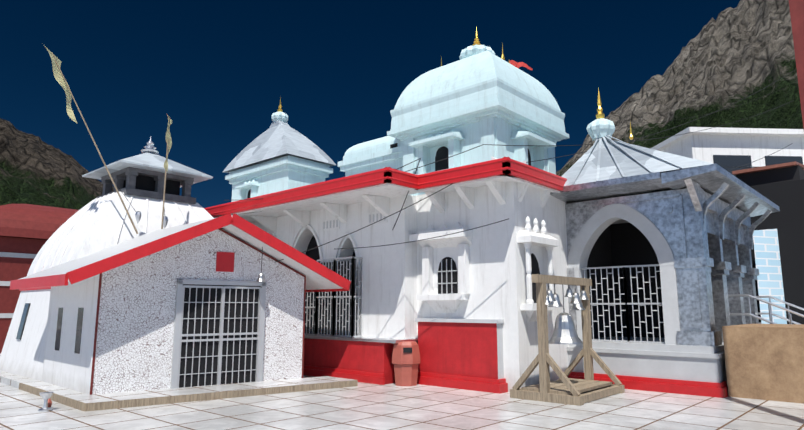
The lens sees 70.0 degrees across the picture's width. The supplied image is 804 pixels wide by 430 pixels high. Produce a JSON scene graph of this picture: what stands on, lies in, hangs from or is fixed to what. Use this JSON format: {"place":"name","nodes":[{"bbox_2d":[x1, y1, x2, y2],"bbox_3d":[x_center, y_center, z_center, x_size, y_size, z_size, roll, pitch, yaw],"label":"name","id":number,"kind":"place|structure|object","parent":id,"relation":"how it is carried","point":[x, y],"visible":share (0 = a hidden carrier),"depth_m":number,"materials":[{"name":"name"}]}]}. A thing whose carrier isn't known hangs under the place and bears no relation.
{"place":"outdoors","nodes":[
{"label":"outdoors","id":0,"kind":"place"},
{"bbox_2d":[0,118,113,209],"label":"mountain","id":1,"kind":"structure","parent":0,"point":[35,170],"depth_m":356.25,"materials":[{"name":"brown stone"}]},
{"bbox_2d":[250,195,416,338],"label":"wall","id":2,"kind":"structure","parent":0,"point":[389,292],"depth_m":12.80,"materials":[{"name":"white paint"}]},
{"bbox_2d":[0,0,739,207],"label":"sky","id":3,"kind":"structure","parent":0,"point":[220,70],"materials":[{"name":"blue"}]},
{"bbox_2d":[0,354,803,429],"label":"tiled pavement","id":4,"kind":"structure","parent":0,"point":[369,406],"depth_m":8.52,"materials":[{"name":"tile"}]},
{"bbox_2d":[0,204,78,353],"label":"building","id":5,"kind":"structure","parent":4,"relation":"on","point":[27,231],"depth_m":20.36,"materials":[{"name":"paint"}]},
{"bbox_2d":[38,392,53,411],"bbox_3d":[-5.486,2.857,8.841,0.193,0.275,0.393,6,-11,-32],"label":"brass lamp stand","id":6,"kind":"object","parent":4,"relation":"on","point":[46,396],"visible":1,"depth_m":8.73,"materials":[{"name":"metal"}]},
{"bbox_2d":[0,192,213,381],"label":"white dome","id":7,"kind":"structure","parent":4,"relation":"on","point":[97,224],"depth_m":12.96,"materials":[{"name":"white paint"}]},
{"bbox_2d":[45,47,171,233],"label":"flags on poles","id":8,"kind":"object","parent":7,"relation":"on","point":[58,74],"visible":1,"depth_m":12.60,"materials":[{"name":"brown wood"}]},
{"bbox_2d":[82,137,212,203],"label":"cupola","id":9,"kind":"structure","parent":7,"relation":"on","point":[142,175],"depth_m":14.14,"materials":[{"name":"stone"}]},
{"bbox_2d":[42,228,305,394],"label":"gable shrine walls","id":10,"kind":"structure","parent":4,"relation":"on","point":[110,331],"depth_m":10.44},
{"bbox_2d":[10,213,350,291],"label":"gabled roof","id":11,"kind":"structure","parent":10,"relation":"on","point":[320,277],"depth_m":10.97,"materials":[{"name":"red paint"}]},
{"bbox_2d":[170,279,265,388],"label":"metal gate","id":12,"kind":"structure","parent":10,"relation":"in","point":[219,329],"depth_m":10.92,"materials":[{"name":"white metal"}]},
{"bbox_2d":[216,247,265,281],"bbox_3d":[-3.150,0.956,11.275,0.949,0.695,0.180,3,-10,-15],"label":"shrine plaque and bell","id":13,"kind":"object","parent":10,"relation":"attached to","point":[224,261],"visible":1,"depth_m":11.19,"materials":[{"name":"metal"}]},
{"bbox_2d":[0,371,357,410],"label":"plinth","id":14,"kind":"structure","parent":4,"relation":"on","point":[81,401],"depth_m":10.04,"materials":[{"name":"stone"}]},
{"bbox_2d":[303,335,417,384],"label":"wing plinth","id":15,"kind":"structure","parent":4,"relation":"on","point":[365,359],"depth_m":12.42,"materials":[{"name":"red paint"}]},
{"bbox_2d":[392,341,419,385],"bbox_3d":[0.080,3.025,11.744,0.573,0.870,0.573,-8,-12,41],"label":"trash can","id":16,"kind":"object","parent":4,"relation":"on","point":[405,358],"visible":0.98,"depth_m":11.53,"materials":[{"name":"plastic"}]},
{"bbox_2d":[417,181,568,391],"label":"sanctum walls","id":17,"kind":"structure","parent":4,"relation":"on","point":[498,288],"depth_m":11.44,"materials":[{"name":"white paint"}]},
{"bbox_2d":[409,222,472,312],"bbox_3d":[0.799,1.075,11.900,1.420,1.870,0.340,-8,-12,41],"label":"window frame","id":18,"kind":"object","parent":17,"relation":"attached to","point":[451,279],"visible":0.98,"depth_m":11.88,"materials":[{"name":"white paint"}]},
{"bbox_2d":[415,318,507,393],"bbox_3d":[1.792,2.858,12.151,2.100,1.330,2.340,-8,-12,41],"label":"red wall base","id":19,"kind":"object","parent":17,"relation":"attached to","point":[465,354],"visible":0.5,"depth_m":11.23,"materials":[{"name":"red paint"}]},
{"bbox_2d":[517,216,558,321],"bbox_3d":[2.701,1.057,11.256,0.300,2.040,1.140,-8,-12,41],"label":"sanctum niche","id":20,"kind":"object","parent":17,"relation":"attached to","point":[527,238],"visible":0.79,"depth_m":11.15,"materials":[{"name":"white paint"}]},
{"bbox_2d":[510,274,624,405],"bbox_3d":[2.999,2.189,10.475,1.309,2.115,2.230,-8,-12,41],"label":"bell stand","id":21,"kind":"object","parent":4,"relation":"on","point":[564,389],"visible":1,"depth_m":10.10,"materials":[{"name":"brown wood"}]},
{"bbox_2d":[567,336,727,397],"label":"low wall","id":22,"kind":"structure","parent":4,"relation":"on","point":[685,369],"depth_m":10.80,"materials":[{"name":"white paint"}]},
{"bbox_2d":[581,264,664,343],"bbox_3d":[4.558,1.801,11.662,1.995,1.535,0.035,-8,-12,41],"label":"metal grille","id":23,"kind":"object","parent":22,"relation":"on","point":[626,304],"depth_m":11.66,"materials":[{"name":"silver metal"}]},
{"bbox_2d":[587,163,779,345],"bbox_3d":[6.280,1.190,13.052,3.240,3.190,5.890,-8,-12,41],"label":"pavilion colonnade","id":24,"kind":"object","parent":4,"relation":"on","point":[732,205],"visible":0.6,"depth_m":13.37,"materials":[{"name":"grey stone"}]},
{"bbox_2d":[722,324,803,403],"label":"plywood boarded steps","id":25,"kind":"structure","parent":4,"relation":"on","point":[764,361],"depth_m":9.83,"materials":[{"name":"brown wood"}]},
{"bbox_2d":[728,294,803,323],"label":"entrance step rails","id":26,"kind":"object","parent":25,"relation":"on","point":[770,313],"visible":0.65,"depth_m":12.28,"materials":[{"name":"silver metal"}]},
{"bbox_2d":[732,161,803,185],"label":"rusty shed roofs","id":27,"kind":"object","parent":4,"relation":"on","point":[784,172],"visible":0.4,"depth_m":22.29,"materials":[{"name":"black metal"}]},
{"bbox_2d":[753,229,786,323],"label":"brick wall","id":28,"kind":"structure","parent":4,"relation":"on","point":[767,261],"depth_m":16.47,"materials":[{"name":"brick"}]},
{"bbox_2d":[750,179,803,323],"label":"building","id":29,"kind":"structure","parent":4,"relation":"on","point":[786,221],"depth_m":16.60,"materials":[{"name":"black"}]},
{"bbox_2d":[789,0,803,128],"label":"red pillar","id":30,"kind":"structure","parent":4,"relation":"on","point":[796,7],"depth_m":7.85,"materials":[{"name":"paint"}]},
{"bbox_3d":[-2.369,0.056,17.444,7.800,0.550,4.100,-8,-12,41],"label":"left wing","id":31,"kind":"object","parent":4,"relation":"on","visible":0},
{"bbox_2d":[223,97,335,201],"bbox_3d":[-3.785,-1.799,17.506,3.308,3.832,1.844,-8,-12,41],"label":"roof turret","id":32,"kind":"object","parent":31,"relation":"on","point":[280,154],"visible":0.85,"depth_m":16.77,"materials":[{"name":"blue paint"}]},
{"bbox_2d":[304,257,362,336],"bbox_3d":[-1.939,1.972,13.754,2.545,1.785,0.315,-8,-12,41],"label":"window grille","id":33,"kind":"object","parent":31,"relation":"on","point":[332,313],"visible":0.62,"depth_m":13.20,"materials":[{"name":"metal"}]},
{"bbox_2d":[338,136,402,176],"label":"dome roof","id":34,"kind":"structure","parent":31,"relation":"on","point":[377,154],"depth_m":14.92,"materials":[{"name":"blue paint"}]},
{"bbox_2d":[204,156,566,232],"bbox_3d":[-2.413,-0.142,14.181,12.321,0.800,3.014,-6,-11,31],"label":"roof eave","id":35,"kind":"object","parent":31,"relation":"attached to","point":[377,189],"visible":0.71,"depth_m":11.86,"materials":[{"name":"red paint"}]},
{"bbox_2d":[211,70,794,262],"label":"overhead cables","id":36,"kind":"object","parent":35,"relation":"on","point":[526,162],"visible":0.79,"depth_m":12.26,"materials":[{"name":"black plastic"}]},
{"bbox_2d":[387,26,568,195],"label":"dome","id":37,"kind":"structure","parent":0,"point":[477,94],"depth_m":13.03,"materials":[{"name":"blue paint"}]},
{"bbox_2d":[441,43,532,69],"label":"dome spires and flag","id":38,"kind":"object","parent":37,"relation":"attached to","point":[516,64],"visible":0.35,"depth_m":14.48,"materials":[{"name":"gold metal"}]},
{"bbox_2d":[612,219,628,223],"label":"pavilion ceiling","id":39,"kind":"structure","parent":0,"point":[620,221],"depth_m":13.97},
{"bbox_2d":[550,172,714,345],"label":"arched stone wall","id":40,"kind":"structure","parent":0,"point":[667,222],"depth_m":11.15,"materials":[{"name":"grey stone"}]},
{"bbox_2d":[561,87,713,185],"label":"pyramidal roof","id":41,"kind":"structure","parent":40,"relation":"on","point":[605,156],"depth_m":11.84,"materials":[{"name":"white metal"}]},
{"bbox_2d":[556,0,802,175],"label":"mountain","id":42,"kind":"structure","parent":0,"point":[743,49],"depth_m":430.04,"materials":[{"name":"stone"}]},
{"label":"ground surface","id":43,"kind":"structure","parent":0,"visible":0},
{"bbox_2d":[650,127,803,176],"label":"background building","id":44,"kind":"structure","parent":43,"relation":"on","point":[726,149],"depth_m":27.76,"materials":[{"name":"white paint"}]}
]}

